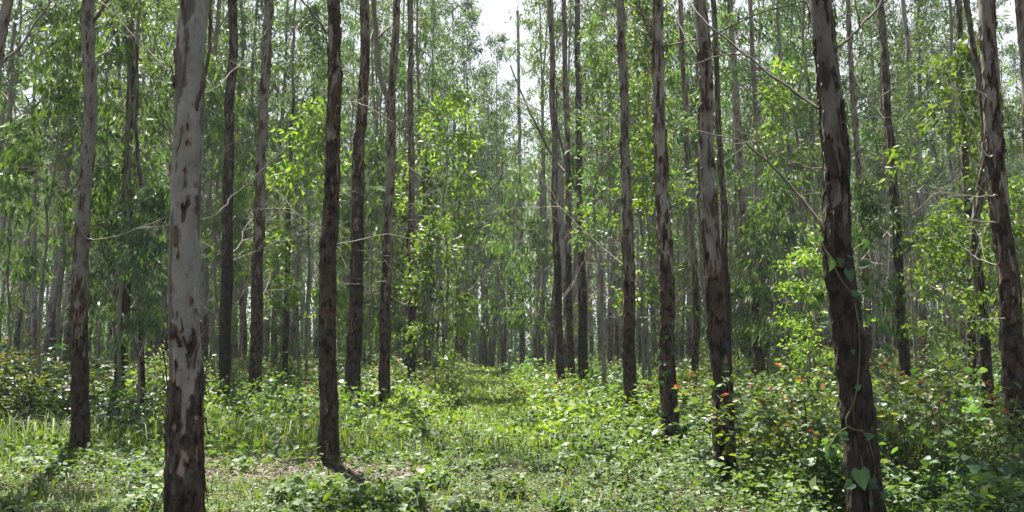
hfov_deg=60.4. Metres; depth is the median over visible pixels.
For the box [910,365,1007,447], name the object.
shrub
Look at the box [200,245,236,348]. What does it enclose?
sapling
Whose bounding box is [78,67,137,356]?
eucalyptus tree
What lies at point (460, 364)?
shrub
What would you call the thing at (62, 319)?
eucalyptus tree
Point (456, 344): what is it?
eucalyptus tree
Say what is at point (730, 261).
sapling
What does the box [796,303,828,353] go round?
sapling
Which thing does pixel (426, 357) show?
eucalyptus tree
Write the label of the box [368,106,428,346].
eucalyptus tree
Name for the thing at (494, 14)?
sky
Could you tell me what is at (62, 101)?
young tree
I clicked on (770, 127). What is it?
young tree
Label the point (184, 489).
eucalyptus tree
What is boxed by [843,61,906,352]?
eucalyptus tree
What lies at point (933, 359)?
shrub
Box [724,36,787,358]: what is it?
eucalyptus tree
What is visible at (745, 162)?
eucalyptus tree
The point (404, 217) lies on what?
sapling
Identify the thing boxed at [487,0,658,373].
eucalyptus tree
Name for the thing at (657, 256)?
eucalyptus tree
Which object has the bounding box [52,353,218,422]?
shrub
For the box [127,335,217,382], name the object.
shrub
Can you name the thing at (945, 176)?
eucalyptus tree
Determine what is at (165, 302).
eucalyptus tree
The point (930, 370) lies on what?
shrub
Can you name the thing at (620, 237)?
eucalyptus tree
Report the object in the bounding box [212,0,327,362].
eucalyptus tree
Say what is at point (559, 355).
eucalyptus tree
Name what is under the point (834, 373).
shrub
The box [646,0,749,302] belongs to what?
eucalyptus tree
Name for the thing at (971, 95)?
young tree
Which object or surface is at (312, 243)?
eucalyptus tree
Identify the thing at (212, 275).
eucalyptus tree
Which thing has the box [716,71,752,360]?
eucalyptus tree
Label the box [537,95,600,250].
eucalyptus tree
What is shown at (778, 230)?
eucalyptus tree
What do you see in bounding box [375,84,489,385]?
young tree
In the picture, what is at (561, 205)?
eucalyptus tree
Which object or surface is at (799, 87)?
eucalyptus tree
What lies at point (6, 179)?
young tree
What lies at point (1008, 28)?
eucalyptus tree
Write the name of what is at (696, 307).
eucalyptus tree
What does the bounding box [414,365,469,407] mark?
shrub
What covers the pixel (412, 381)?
shrub
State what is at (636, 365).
shrub
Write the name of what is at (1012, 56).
eucalyptus tree
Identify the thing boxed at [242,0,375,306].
eucalyptus tree
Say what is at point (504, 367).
shrub
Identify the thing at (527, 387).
shrub
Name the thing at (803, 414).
shrub
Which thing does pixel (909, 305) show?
eucalyptus tree
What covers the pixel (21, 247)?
eucalyptus tree
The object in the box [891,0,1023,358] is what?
eucalyptus tree
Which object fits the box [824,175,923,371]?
young tree
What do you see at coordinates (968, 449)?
shrub
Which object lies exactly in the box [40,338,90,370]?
shrub
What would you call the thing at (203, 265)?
eucalyptus tree
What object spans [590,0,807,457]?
eucalyptus tree
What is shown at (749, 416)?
shrub
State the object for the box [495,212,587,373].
young tree
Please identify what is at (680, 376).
shrub
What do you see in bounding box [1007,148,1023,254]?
eucalyptus tree
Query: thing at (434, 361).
shrub
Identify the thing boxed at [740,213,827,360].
sapling
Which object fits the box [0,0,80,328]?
eucalyptus tree
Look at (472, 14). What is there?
eucalyptus tree
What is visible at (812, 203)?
eucalyptus tree
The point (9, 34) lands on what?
eucalyptus tree
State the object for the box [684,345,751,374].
shrub
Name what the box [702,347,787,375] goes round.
shrub
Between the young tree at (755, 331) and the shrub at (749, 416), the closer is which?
the shrub at (749, 416)
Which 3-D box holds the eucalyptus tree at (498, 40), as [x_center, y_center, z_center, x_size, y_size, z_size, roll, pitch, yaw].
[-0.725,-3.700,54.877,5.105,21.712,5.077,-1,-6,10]
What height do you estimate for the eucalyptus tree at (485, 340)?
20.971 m
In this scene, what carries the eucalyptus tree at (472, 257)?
on the ground at (341, 470)
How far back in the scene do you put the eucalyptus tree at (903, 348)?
18.19 m
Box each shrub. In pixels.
[0,333,127,424]
[0,337,70,426]
[0,337,113,398]
[0,343,70,394]
[0,354,124,434]
[0,355,156,405]
[16,334,136,383]
[35,371,166,430]
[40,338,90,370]
[41,354,104,388]
[42,378,166,437]
[44,352,132,378]
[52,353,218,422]
[97,368,168,417]
[98,347,133,367]
[114,348,232,401]
[125,355,167,364]
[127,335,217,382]
[152,357,218,375]
[204,379,248,412]
[206,372,265,399]
[216,347,291,389]
[232,362,271,392]
[238,350,307,385]
[245,355,317,380]
[262,379,300,412]
[281,381,318,409]
[282,366,318,396]
[289,361,401,395]
[292,360,402,387]
[294,371,313,408]
[299,382,371,415]
[301,347,345,366]
[301,369,372,394]
[301,375,371,415]
[302,408,354,426]
[317,400,382,424]
[318,347,404,389]
[319,379,392,424]
[338,350,394,376]
[338,367,425,409]
[339,405,377,430]
[361,354,468,393]
[363,358,445,387]
[369,349,401,372]
[371,383,428,426]
[390,383,429,409]
[392,380,445,408]
[396,376,430,386]
[397,383,456,416]
[400,377,458,408]
[403,389,435,416]
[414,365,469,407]
[421,352,478,375]
[421,356,451,371]
[421,357,444,370]
[450,361,470,376]
[493,373,556,400]
[496,356,522,373]
[496,372,534,389]
[499,349,535,375]
[499,363,541,381]
[500,377,556,403]
[504,377,555,398]
[510,358,554,393]
[511,362,555,383]
[511,396,570,421]
[517,397,569,425]
[531,352,607,372]
[532,374,600,409]
[540,389,595,408]
[566,371,620,385]
[575,360,609,376]
[580,357,622,405]
[589,359,645,378]
[593,356,622,371]
[605,384,741,442]
[608,356,652,371]
[615,377,766,435]
[618,388,710,423]
[635,411,659,442]
[636,354,690,371]
[636,360,690,381]
[639,365,705,391]
[644,373,762,435]
[651,359,709,376]
[652,370,879,483]
[655,378,711,437]
[662,403,780,446]
[670,358,954,505]
[675,347,707,370]
[677,368,813,435]
[678,361,754,390]
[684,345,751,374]
[684,346,709,369]
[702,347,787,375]
[704,369,900,411]
[708,375,835,466]
[733,346,836,383]
[733,355,795,398]
[745,382,897,506]
[746,353,797,376]
[746,421,891,511]
[750,360,837,405]
[755,360,835,384]
[764,387,841,440]
[779,353,815,402]
[780,340,889,383]
[796,372,1023,499]
[797,373,900,430]
[800,358,955,445]
[800,379,905,404]
[824,362,911,402]
[828,351,931,393]
[833,350,1023,506]
[869,337,980,402]
[870,348,931,385]
[874,335,920,369]
[874,353,936,372]
[876,397,944,444]
[880,385,949,425]
[882,422,1021,511]
[883,360,952,383]
[884,344,959,383]
[892,344,961,371]
[909,369,963,407]
[910,342,962,361]
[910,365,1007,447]
[912,430,1023,511]
[924,341,978,383]
[925,391,997,416]
[926,382,1023,505]
[928,341,1000,372]
[976,351,1001,394]
[979,355,1003,395]
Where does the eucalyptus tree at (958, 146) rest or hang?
on the ground at (341, 470)
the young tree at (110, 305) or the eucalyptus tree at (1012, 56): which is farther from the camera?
the eucalyptus tree at (1012, 56)
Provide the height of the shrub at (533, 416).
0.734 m
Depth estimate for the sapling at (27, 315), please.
49.45 m
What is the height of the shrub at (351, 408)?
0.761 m
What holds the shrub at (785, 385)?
on the ground at (341, 470)
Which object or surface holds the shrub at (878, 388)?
on the ground at (341, 470)
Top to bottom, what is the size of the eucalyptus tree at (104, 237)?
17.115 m
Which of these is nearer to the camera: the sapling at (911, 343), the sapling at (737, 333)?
the sapling at (737, 333)
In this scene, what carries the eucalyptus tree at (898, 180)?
on the ground at (341, 470)
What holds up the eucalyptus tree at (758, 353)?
on the ground at (341, 470)
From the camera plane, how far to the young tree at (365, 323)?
32.64 m
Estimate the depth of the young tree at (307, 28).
28.17 m
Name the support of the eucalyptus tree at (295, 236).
on the ground at (341, 470)
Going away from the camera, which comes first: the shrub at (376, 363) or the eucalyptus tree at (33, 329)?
the shrub at (376, 363)
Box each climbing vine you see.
[656,320,681,445]
[713,365,740,481]
[807,229,895,511]
[1013,395,1023,469]
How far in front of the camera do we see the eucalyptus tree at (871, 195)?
57.40 m
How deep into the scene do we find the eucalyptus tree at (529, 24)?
43.26 m
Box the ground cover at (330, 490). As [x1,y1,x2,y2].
[0,398,1023,511]
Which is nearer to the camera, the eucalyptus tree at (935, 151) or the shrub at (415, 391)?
the shrub at (415, 391)
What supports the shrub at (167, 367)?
on the ground at (341, 470)
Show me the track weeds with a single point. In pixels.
(545, 417)
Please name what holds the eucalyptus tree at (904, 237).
on the ground at (341, 470)
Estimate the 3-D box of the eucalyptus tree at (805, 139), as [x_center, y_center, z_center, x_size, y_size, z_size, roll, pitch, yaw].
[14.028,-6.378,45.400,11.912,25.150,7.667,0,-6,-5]
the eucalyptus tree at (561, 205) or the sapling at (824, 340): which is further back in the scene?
the sapling at (824, 340)
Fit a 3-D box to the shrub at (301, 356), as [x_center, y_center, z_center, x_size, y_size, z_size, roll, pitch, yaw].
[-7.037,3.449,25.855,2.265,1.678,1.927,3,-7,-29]
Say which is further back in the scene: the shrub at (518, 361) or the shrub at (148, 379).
the shrub at (518, 361)
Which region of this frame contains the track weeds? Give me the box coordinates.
[304,355,649,449]
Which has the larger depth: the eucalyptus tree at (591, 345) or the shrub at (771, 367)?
the eucalyptus tree at (591, 345)
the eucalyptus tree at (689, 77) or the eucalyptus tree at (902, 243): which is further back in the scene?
the eucalyptus tree at (902, 243)
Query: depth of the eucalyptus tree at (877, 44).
34.81 m
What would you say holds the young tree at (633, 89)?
on the ground at (341, 470)
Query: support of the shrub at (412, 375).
on the ground at (341, 470)
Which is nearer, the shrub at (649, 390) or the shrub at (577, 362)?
the shrub at (649, 390)
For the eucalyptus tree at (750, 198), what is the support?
on the ground at (341, 470)
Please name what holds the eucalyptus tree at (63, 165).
on the ground at (341, 470)
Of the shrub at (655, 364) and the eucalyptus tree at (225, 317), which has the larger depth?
the shrub at (655, 364)
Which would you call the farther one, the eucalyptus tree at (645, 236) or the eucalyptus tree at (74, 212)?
the eucalyptus tree at (645, 236)
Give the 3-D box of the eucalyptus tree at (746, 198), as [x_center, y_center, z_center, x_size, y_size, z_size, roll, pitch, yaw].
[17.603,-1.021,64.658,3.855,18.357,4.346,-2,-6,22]
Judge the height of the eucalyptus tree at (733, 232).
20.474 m
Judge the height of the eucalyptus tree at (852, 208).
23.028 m
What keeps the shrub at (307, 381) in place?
on the ground at (341, 470)
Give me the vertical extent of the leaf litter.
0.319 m
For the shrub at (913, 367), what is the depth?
21.71 m
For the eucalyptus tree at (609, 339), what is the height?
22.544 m
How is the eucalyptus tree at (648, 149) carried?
on the ground at (341, 470)
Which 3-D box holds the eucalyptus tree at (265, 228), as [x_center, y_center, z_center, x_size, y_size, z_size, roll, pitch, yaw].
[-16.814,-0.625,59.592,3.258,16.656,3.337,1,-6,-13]
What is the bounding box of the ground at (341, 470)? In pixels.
[0,350,1023,511]
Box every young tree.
[0,18,123,403]
[0,115,73,358]
[17,0,120,373]
[55,175,157,363]
[64,167,170,427]
[65,0,225,387]
[148,55,269,380]
[201,98,285,366]
[236,95,365,383]
[255,0,356,376]
[312,196,396,348]
[314,131,419,367]
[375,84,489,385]
[394,209,487,387]
[468,165,551,379]
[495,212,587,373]
[564,17,647,392]
[571,115,716,387]
[601,0,684,377]
[675,6,755,235]
[732,168,827,382]
[743,52,864,373]
[763,244,878,425]
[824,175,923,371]
[874,27,1023,289]
[880,60,934,379]
[900,204,998,405]
[938,175,1023,335]
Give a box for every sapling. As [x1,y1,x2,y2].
[0,264,46,356]
[2,257,50,348]
[51,134,167,374]
[88,207,167,361]
[144,306,167,352]
[146,250,167,345]
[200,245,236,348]
[208,232,275,370]
[208,278,233,348]
[263,274,310,360]
[336,219,400,348]
[337,291,377,361]
[362,252,403,361]
[363,150,466,362]
[367,206,446,346]
[431,242,486,345]
[436,267,480,352]
[448,284,477,348]
[475,281,527,361]
[535,246,598,341]
[635,271,679,362]
[674,259,705,345]
[699,291,708,354]
[699,306,705,357]
[702,251,750,353]
[728,259,766,363]
[730,213,794,359]
[731,271,770,348]
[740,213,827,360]
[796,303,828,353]
[812,279,831,352]
[905,295,937,356]
[912,270,958,349]
[914,295,939,345]
[928,215,998,347]
[931,287,960,358]
[941,171,1023,364]
[989,272,1023,350]
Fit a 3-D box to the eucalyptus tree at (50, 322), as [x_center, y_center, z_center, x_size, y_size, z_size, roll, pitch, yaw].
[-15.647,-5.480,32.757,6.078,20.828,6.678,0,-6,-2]
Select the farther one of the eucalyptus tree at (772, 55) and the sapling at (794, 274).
the eucalyptus tree at (772, 55)
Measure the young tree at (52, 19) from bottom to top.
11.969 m
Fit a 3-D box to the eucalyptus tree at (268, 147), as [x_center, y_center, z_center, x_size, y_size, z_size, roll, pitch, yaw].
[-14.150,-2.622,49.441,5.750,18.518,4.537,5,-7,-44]
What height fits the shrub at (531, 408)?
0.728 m
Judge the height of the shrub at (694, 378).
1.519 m
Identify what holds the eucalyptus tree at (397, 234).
on the ground at (341, 470)
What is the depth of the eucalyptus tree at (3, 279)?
46.33 m
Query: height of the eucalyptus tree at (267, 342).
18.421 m
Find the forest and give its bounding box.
[0,71,1023,366]
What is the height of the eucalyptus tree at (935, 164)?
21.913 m
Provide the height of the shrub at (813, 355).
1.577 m
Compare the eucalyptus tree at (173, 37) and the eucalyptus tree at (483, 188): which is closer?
the eucalyptus tree at (173, 37)
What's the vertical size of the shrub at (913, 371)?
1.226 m
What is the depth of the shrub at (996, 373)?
17.85 m
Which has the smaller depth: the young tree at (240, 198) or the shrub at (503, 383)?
the young tree at (240, 198)
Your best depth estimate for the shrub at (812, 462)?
8.09 m
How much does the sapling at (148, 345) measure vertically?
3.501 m
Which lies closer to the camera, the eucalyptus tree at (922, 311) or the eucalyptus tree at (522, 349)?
the eucalyptus tree at (922, 311)
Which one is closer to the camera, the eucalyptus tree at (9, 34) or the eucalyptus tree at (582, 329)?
the eucalyptus tree at (582, 329)
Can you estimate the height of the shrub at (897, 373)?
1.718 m
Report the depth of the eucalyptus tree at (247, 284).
47.20 m
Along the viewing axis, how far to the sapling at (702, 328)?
53.29 m
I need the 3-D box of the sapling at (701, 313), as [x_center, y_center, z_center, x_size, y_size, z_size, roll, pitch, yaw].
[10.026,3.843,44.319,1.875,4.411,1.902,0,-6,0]
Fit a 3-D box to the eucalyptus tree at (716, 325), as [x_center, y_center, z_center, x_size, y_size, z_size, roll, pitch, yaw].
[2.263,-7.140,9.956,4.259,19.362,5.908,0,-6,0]
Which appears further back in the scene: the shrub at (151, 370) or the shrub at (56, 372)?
the shrub at (56, 372)
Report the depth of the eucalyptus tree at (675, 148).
46.87 m
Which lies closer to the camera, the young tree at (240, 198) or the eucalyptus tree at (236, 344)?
the young tree at (240, 198)
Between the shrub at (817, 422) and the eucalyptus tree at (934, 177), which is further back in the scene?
the eucalyptus tree at (934, 177)
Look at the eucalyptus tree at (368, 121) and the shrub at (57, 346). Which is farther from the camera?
the eucalyptus tree at (368, 121)
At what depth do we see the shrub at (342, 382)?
16.86 m
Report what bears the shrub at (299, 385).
on the ground at (341, 470)
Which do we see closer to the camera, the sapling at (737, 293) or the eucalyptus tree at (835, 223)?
the eucalyptus tree at (835, 223)
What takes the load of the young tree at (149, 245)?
on the ground at (341, 470)
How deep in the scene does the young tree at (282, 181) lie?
24.15 m
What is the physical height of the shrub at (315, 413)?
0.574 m
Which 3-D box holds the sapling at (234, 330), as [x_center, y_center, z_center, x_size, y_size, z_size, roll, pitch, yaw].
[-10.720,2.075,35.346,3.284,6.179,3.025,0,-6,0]
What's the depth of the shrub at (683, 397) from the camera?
15.34 m
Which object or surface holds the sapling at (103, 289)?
on the ground at (341, 470)
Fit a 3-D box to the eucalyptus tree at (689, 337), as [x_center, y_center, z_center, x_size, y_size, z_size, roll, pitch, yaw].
[7.644,-2.933,39.536,6.865,17.014,7.266,0,-5,2]
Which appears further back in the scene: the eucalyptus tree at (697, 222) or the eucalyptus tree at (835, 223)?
the eucalyptus tree at (697, 222)
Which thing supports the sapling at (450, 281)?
on the ground at (341, 470)
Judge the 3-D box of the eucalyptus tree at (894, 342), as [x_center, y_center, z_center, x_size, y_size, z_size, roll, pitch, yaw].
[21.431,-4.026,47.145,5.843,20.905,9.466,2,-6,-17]
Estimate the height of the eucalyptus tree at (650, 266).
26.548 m
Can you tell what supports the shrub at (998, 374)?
on the ground at (341, 470)
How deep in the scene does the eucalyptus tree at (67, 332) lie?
26.87 m
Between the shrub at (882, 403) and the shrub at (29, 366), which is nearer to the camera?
the shrub at (882, 403)
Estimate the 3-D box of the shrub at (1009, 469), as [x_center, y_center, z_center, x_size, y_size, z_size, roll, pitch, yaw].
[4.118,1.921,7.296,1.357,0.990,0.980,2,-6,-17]
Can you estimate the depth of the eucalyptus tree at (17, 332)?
40.57 m
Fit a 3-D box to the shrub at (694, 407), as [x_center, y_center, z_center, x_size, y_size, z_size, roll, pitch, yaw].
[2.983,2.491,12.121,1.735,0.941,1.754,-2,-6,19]
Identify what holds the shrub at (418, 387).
on the ground at (341, 470)
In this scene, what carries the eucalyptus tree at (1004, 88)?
on the ground at (341, 470)
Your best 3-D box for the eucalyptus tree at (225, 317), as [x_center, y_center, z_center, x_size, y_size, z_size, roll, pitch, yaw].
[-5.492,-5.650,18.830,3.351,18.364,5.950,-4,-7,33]
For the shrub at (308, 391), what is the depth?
19.00 m
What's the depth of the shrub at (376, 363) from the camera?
29.75 m
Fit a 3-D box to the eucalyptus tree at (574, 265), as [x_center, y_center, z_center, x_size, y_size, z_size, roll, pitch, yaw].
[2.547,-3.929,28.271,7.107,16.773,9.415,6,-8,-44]
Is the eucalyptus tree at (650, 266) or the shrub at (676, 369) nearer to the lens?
the shrub at (676, 369)
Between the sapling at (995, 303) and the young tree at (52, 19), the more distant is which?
the sapling at (995, 303)
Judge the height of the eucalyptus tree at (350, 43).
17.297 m
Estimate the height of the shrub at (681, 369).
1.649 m
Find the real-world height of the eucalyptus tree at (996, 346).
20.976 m
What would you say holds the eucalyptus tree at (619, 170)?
on the ground at (341, 470)
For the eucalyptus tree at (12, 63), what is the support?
on the ground at (341, 470)
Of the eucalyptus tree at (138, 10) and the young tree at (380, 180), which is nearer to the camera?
the eucalyptus tree at (138, 10)
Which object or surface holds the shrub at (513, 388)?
on the ground at (341, 470)
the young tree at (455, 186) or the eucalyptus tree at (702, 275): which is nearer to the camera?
the young tree at (455, 186)
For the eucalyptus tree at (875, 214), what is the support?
on the ground at (341, 470)
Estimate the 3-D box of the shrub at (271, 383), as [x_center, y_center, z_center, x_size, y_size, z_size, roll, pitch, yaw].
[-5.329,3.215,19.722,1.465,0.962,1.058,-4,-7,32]
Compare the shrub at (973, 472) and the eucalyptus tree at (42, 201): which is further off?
the eucalyptus tree at (42, 201)
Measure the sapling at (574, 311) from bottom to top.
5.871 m
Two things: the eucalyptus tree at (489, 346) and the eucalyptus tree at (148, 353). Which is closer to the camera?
the eucalyptus tree at (148, 353)
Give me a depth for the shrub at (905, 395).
14.54 m
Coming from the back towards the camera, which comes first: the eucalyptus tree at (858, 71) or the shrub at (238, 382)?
the eucalyptus tree at (858, 71)
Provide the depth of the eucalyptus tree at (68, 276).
54.17 m
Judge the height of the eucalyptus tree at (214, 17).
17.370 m
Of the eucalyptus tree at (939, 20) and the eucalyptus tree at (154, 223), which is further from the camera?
the eucalyptus tree at (154, 223)
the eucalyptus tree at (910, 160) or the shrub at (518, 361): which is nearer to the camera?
the shrub at (518, 361)
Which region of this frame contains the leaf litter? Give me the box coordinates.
[0,417,1009,511]
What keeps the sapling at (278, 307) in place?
on the ground at (341, 470)
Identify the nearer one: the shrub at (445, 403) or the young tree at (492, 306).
the shrub at (445, 403)
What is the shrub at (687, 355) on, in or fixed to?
on the ground at (341, 470)
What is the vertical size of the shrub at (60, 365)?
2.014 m
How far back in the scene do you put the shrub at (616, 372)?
23.96 m
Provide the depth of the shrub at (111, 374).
18.98 m
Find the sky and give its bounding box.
[0,0,1021,348]
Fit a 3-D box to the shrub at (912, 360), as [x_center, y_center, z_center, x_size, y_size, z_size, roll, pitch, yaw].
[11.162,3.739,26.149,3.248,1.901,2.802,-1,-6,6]
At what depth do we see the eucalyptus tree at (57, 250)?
44.04 m
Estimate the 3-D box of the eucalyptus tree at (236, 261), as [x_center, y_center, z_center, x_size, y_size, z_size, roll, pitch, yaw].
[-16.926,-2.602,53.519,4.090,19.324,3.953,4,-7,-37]
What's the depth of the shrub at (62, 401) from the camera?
14.77 m
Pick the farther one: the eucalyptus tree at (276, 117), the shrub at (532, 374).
the eucalyptus tree at (276, 117)
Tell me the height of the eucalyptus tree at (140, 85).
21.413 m
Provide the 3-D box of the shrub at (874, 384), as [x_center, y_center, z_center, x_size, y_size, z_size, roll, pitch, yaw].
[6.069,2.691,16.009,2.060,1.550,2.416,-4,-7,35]
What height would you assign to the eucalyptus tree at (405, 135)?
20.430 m
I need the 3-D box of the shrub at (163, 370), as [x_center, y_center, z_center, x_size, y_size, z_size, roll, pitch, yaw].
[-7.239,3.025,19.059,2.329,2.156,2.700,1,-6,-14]
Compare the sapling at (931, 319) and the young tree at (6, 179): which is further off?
the sapling at (931, 319)
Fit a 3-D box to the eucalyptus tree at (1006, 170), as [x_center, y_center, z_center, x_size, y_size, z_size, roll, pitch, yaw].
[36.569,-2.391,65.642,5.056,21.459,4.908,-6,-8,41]
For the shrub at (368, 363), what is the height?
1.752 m
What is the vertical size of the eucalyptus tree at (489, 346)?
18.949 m
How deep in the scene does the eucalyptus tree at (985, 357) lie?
14.55 m
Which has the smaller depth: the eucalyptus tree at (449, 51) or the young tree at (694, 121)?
the young tree at (694, 121)
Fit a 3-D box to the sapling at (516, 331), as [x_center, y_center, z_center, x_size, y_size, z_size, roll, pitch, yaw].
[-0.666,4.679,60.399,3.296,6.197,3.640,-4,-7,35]
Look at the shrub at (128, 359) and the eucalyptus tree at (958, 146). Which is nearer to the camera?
the shrub at (128, 359)
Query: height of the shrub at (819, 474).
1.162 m
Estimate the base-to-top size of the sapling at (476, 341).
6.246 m
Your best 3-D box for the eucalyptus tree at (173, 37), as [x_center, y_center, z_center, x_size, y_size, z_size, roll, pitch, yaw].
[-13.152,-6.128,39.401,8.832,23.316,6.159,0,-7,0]
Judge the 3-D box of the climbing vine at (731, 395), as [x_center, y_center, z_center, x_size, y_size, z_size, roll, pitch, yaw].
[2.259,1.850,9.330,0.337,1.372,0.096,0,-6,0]
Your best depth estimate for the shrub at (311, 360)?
37.13 m
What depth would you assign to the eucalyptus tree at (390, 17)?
48.90 m
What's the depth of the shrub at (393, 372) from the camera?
18.77 m
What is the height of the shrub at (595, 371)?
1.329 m
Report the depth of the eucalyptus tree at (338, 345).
53.19 m
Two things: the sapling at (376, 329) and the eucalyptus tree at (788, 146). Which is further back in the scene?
the sapling at (376, 329)
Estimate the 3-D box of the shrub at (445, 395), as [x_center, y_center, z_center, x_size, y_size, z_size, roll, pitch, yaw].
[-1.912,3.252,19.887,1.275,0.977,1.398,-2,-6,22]
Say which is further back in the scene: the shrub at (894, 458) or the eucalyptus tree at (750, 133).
the eucalyptus tree at (750, 133)
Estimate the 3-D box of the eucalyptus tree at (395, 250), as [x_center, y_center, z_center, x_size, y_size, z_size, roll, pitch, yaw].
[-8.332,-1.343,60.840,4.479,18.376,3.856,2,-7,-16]
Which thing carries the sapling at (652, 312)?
on the ground at (341, 470)
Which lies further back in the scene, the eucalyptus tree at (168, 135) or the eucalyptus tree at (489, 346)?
the eucalyptus tree at (489, 346)
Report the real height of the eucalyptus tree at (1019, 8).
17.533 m
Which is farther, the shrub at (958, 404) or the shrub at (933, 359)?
the shrub at (933, 359)
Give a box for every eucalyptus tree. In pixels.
[0,0,59,177]
[0,0,74,296]
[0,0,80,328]
[0,0,91,307]
[0,0,99,360]
[0,0,111,355]
[0,0,112,363]
[0,0,179,368]
[0,36,28,256]
[0,51,109,360]
[0,55,56,341]
[1,115,52,355]
[9,0,162,363]
[12,0,249,367]
[13,104,62,324]
[13,116,56,356]
[17,108,115,305]
[21,0,220,358]
[27,38,121,343]
[37,55,109,356]
[46,1,102,303]
[48,1,178,360]
[49,0,145,357]
[49,1,140,302]
[51,0,220,358]
[56,0,301,511]
[63,0,317,366]
[66,0,201,457]
[75,93,121,358]
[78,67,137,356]
[94,0,270,429]
[98,0,214,358]
[99,1,223,360]
[99,66,146,356]
[107,0,323,413]
[108,0,214,366]
[114,14,168,391]
[118,0,258,319]
[119,46,172,313]
[132,0,369,423]
[143,73,172,358]
[151,40,250,299]
[156,0,279,366]
[159,0,296,363]
[170,0,349,325]
[201,0,269,329]
[202,148,233,277]
[207,0,320,361]
[209,37,256,359]
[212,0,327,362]
[212,67,266,357]
[212,83,270,339]
[220,153,265,361]
[234,0,379,363]
[234,53,312,294]
[239,4,319,358]
[240,0,550,374]
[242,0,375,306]
[242,0,498,463]
[244,0,318,390]
[246,46,366,360]
[248,76,285,359]
[248,151,283,357]
[252,127,292,359]
[263,56,349,360]
[265,73,315,356]
[266,0,380,313]
[270,0,386,361]
[279,130,320,360]
[281,151,317,358]
[282,74,323,357]
[284,0,442,419]
[287,0,449,415]
[292,0,455,370]
[305,52,367,359]
[313,0,477,369]
[339,11,387,357]
[340,0,449,364]
[340,0,479,383]
[341,80,379,225]
[343,0,414,335]
[344,0,435,362]
[345,0,515,366]
[349,120,379,355]
[365,0,525,359]
[367,112,415,361]
[368,0,503,324]
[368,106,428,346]
[370,47,429,361]
[381,0,671,321]
[390,0,515,363]
[399,4,515,364]
[426,79,502,366]
[427,0,488,343]
[430,0,503,366]
[451,78,508,366]
[456,0,698,383]
[460,30,540,366]
[461,113,507,366]
[463,71,514,366]
[465,0,638,435]
[465,106,524,371]
[466,97,502,366]
[468,145,499,298]
[474,0,618,391]
[475,87,537,368]
[477,9,605,361]
[486,0,730,374]
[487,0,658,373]
[493,0,610,396]
[501,0,619,372]
[502,1,679,365]
[504,0,621,383]
[514,1,526,363]
[523,1,678,363]
[531,0,683,361]
[533,0,733,322]
[537,71,599,356]
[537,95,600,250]
[547,141,592,359]
[557,0,641,314]
[561,0,761,487]
[561,41,619,363]
[564,161,604,324]
[566,0,816,383]
[573,0,676,365]
[574,0,697,371]
[584,108,621,290]
[586,7,711,360]
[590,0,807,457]
[590,48,620,357]
[598,107,641,358]
[600,125,648,243]
[612,57,648,238]
[617,25,732,361]
[618,0,791,302]
[619,21,697,349]
[620,9,740,364]
[634,16,730,260]
[634,95,657,351]
[638,0,733,377]
[645,1,810,360]
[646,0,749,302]
[650,2,735,354]
[650,70,698,363]
[667,23,696,356]
[669,0,830,342]
[670,0,933,511]
[676,0,894,366]
[687,73,722,342]
[702,0,831,360]
[714,63,775,357]
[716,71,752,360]
[718,117,752,352]
[719,0,865,359]
[722,59,777,357]
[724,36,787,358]
[727,0,817,376]
[727,0,856,338]
[727,125,772,254]
[728,3,853,366]
[728,31,811,358]
[729,0,903,360]
[730,0,828,359]
[730,123,787,260]
[731,0,961,360]
[735,16,883,357]
[747,117,799,358]
[769,0,924,360]
[773,83,809,235]
[776,0,981,368]
[785,0,970,394]
[789,77,852,353]
[794,90,830,347]
[796,103,860,357]
[800,15,860,242]
[808,41,939,333]
[809,0,1021,361]
[818,0,989,302]
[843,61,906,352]
[846,10,946,356]
[849,48,901,307]
[850,165,873,275]
[852,131,885,279]
[853,88,903,357]
[854,0,956,310]
[861,29,1016,355]
[865,63,917,357]
[866,39,943,243]
[873,126,915,323]
[879,0,964,365]
[882,3,1014,365]
[884,94,945,352]
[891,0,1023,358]
[891,0,1023,367]
[892,0,1023,473]
[895,0,1023,418]
[909,0,1021,399]
[914,0,1019,358]
[922,131,974,331]
[923,63,976,311]
[926,6,1009,311]
[941,83,988,353]
[965,0,1022,350]
[965,88,1008,358]
[966,51,1023,242]
[977,113,1023,256]
[988,70,1023,284]
[988,94,1023,300]
[1000,45,1023,229]
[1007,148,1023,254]
[1014,0,1023,160]
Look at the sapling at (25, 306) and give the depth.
47.70 m
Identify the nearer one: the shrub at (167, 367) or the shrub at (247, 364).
the shrub at (247, 364)
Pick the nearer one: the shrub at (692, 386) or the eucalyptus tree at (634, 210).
the shrub at (692, 386)
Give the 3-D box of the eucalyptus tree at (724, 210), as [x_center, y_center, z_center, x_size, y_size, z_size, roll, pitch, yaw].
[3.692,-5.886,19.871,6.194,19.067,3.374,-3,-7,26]
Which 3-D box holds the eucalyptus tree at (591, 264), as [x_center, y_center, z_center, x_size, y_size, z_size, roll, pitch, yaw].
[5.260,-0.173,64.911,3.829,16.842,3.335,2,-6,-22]
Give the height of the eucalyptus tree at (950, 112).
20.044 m
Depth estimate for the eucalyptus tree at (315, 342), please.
49.96 m
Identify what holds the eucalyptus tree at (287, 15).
on the ground at (341, 470)
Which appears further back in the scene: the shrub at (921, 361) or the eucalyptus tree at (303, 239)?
the eucalyptus tree at (303, 239)
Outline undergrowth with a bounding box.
[0,352,1007,474]
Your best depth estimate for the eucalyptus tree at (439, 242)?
41.72 m
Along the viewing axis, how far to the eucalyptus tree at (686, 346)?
54.52 m
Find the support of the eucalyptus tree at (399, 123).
on the ground at (341, 470)

